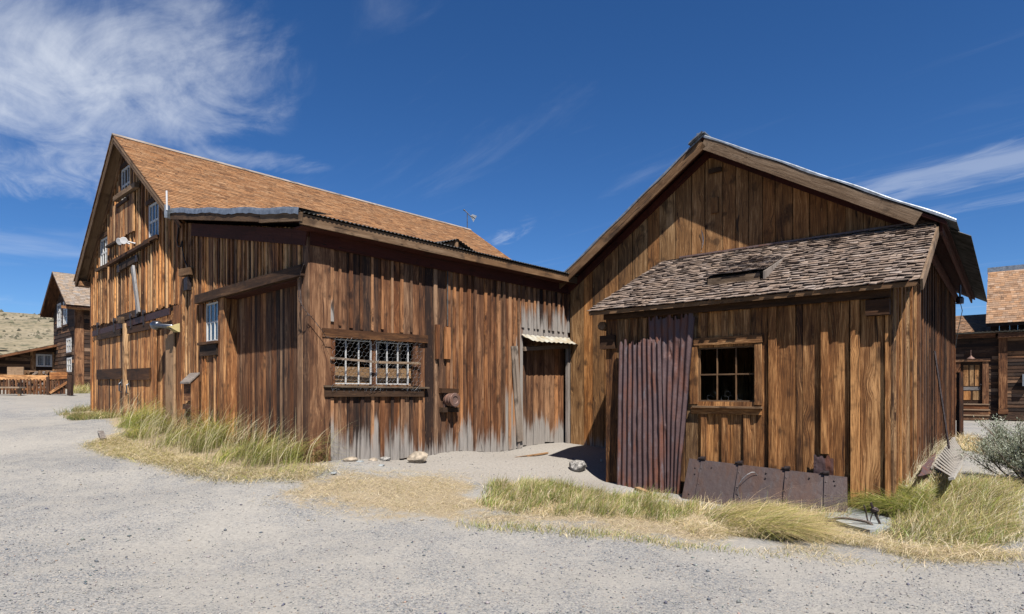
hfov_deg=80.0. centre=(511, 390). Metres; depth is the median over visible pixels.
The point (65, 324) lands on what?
window
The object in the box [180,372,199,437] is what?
slant lid box
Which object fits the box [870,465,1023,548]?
grass
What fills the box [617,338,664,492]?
corrugated sheet
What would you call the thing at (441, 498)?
grass
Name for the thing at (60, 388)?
garden gate
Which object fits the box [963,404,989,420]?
wooden steps
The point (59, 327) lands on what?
window
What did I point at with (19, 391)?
bench
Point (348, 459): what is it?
rock
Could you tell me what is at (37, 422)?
ground
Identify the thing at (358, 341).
window
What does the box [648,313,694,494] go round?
corrugated sheet
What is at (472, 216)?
weather vane
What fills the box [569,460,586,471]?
rock
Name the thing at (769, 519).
grass
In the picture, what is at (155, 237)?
window
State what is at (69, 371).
window
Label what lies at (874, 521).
concrete slab
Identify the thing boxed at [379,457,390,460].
rock
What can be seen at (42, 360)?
window
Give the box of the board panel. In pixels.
[7,367,23,393]
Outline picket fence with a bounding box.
[0,375,47,394]
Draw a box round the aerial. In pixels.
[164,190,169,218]
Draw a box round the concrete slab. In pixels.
[822,507,892,534]
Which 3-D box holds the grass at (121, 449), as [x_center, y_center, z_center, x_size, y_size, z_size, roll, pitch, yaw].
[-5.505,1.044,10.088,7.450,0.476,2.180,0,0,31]
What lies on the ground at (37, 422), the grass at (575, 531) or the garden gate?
the grass at (575, 531)
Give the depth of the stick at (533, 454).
11.79 m
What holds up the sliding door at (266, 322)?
in the barn
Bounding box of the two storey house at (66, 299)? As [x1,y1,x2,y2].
[40,271,89,388]
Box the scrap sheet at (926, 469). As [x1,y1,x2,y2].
[918,452,935,475]
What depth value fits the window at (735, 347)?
9.24 m
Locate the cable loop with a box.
[825,517,872,525]
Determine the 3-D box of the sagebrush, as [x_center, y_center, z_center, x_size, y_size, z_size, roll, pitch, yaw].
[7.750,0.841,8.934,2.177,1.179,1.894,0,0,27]
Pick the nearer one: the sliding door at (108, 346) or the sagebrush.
the sagebrush
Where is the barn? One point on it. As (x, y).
(447, 337)
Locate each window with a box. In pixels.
[36,354,51,366]
[55,303,61,329]
[61,302,67,326]
[65,338,71,354]
[67,357,71,373]
[95,231,107,271]
[116,161,129,207]
[143,197,158,241]
[197,301,218,355]
[335,339,370,383]
[376,342,408,384]
[699,346,754,401]
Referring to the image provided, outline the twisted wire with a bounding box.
[298,264,332,337]
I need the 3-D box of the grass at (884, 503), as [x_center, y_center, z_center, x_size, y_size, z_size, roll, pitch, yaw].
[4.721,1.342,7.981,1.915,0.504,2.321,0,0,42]
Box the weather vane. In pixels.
[463,209,476,227]
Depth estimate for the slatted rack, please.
9.37 m
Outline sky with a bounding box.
[0,0,1023,315]
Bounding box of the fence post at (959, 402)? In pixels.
[956,372,962,436]
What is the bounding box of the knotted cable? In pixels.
[863,502,880,523]
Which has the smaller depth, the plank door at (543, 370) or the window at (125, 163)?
the plank door at (543, 370)
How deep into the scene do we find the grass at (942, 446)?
10.01 m
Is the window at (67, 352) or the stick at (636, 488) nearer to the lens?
the stick at (636, 488)
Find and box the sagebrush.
[952,413,1023,482]
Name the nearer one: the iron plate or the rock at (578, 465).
the iron plate
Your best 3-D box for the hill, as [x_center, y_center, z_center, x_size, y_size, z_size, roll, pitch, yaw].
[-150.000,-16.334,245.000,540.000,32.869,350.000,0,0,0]
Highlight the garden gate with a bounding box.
[49,372,67,393]
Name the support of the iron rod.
on the ground at (37, 422)
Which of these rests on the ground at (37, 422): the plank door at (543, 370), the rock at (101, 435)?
the rock at (101, 435)
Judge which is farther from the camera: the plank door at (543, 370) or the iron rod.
the plank door at (543, 370)
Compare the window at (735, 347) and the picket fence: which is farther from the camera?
the picket fence
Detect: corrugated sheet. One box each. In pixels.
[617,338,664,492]
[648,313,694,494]
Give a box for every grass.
[53,402,117,420]
[73,383,89,393]
[77,428,1023,569]
[78,430,344,484]
[107,390,353,474]
[447,515,791,558]
[474,471,708,522]
[644,512,1023,573]
[700,489,921,556]
[820,479,953,517]
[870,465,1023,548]
[902,433,953,489]
[954,431,991,452]
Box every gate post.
[46,377,50,394]
[67,375,72,395]
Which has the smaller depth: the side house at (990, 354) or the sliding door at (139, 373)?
the sliding door at (139, 373)
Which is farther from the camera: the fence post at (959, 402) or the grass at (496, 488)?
the fence post at (959, 402)
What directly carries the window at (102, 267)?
in the barn
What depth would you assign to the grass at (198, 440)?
10.57 m
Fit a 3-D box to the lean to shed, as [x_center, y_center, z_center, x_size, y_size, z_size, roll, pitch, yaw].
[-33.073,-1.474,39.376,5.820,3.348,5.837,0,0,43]
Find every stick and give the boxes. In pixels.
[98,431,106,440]
[518,452,547,456]
[635,487,651,493]
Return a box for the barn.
[73,133,578,462]
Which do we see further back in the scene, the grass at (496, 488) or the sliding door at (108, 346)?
the sliding door at (108, 346)
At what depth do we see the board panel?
31.18 m
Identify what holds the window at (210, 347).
in the barn
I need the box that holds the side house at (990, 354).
[956,264,1023,420]
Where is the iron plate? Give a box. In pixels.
[682,456,847,512]
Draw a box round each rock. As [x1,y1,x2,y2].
[342,457,357,461]
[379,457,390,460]
[407,451,427,462]
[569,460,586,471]
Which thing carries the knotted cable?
on the ground at (37, 422)
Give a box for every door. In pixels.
[94,318,122,416]
[126,310,151,414]
[237,279,296,448]
[523,338,563,445]
[961,363,981,402]
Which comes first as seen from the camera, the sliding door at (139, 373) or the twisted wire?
the twisted wire
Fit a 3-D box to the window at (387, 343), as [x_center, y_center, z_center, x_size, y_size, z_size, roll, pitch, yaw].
[-2.044,-0.466,10.418,0.030,0.710,0.676,0,0,43]
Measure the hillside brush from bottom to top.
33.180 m
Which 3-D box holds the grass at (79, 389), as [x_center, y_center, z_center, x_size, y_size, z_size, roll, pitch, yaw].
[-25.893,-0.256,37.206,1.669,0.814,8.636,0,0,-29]
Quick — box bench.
[0,387,25,395]
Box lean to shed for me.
[0,344,56,386]
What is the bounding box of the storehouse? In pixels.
[559,131,987,508]
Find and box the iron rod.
[933,351,949,448]
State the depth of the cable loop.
7.28 m
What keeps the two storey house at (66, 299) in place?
on the ground at (37, 422)
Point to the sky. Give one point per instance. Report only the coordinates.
(543, 121)
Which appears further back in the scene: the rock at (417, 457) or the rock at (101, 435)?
the rock at (101, 435)
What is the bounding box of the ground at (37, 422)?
[0,389,1023,613]
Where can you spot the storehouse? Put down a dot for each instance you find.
(821, 307)
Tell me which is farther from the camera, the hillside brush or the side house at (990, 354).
the hillside brush
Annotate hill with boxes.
[0,312,68,368]
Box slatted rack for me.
[931,437,966,479]
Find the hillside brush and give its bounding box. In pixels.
[0,309,68,369]
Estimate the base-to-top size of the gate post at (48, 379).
0.921 m
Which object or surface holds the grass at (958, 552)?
on the ground at (37, 422)
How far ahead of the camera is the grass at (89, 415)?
15.55 m
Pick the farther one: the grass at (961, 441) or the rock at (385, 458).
the grass at (961, 441)

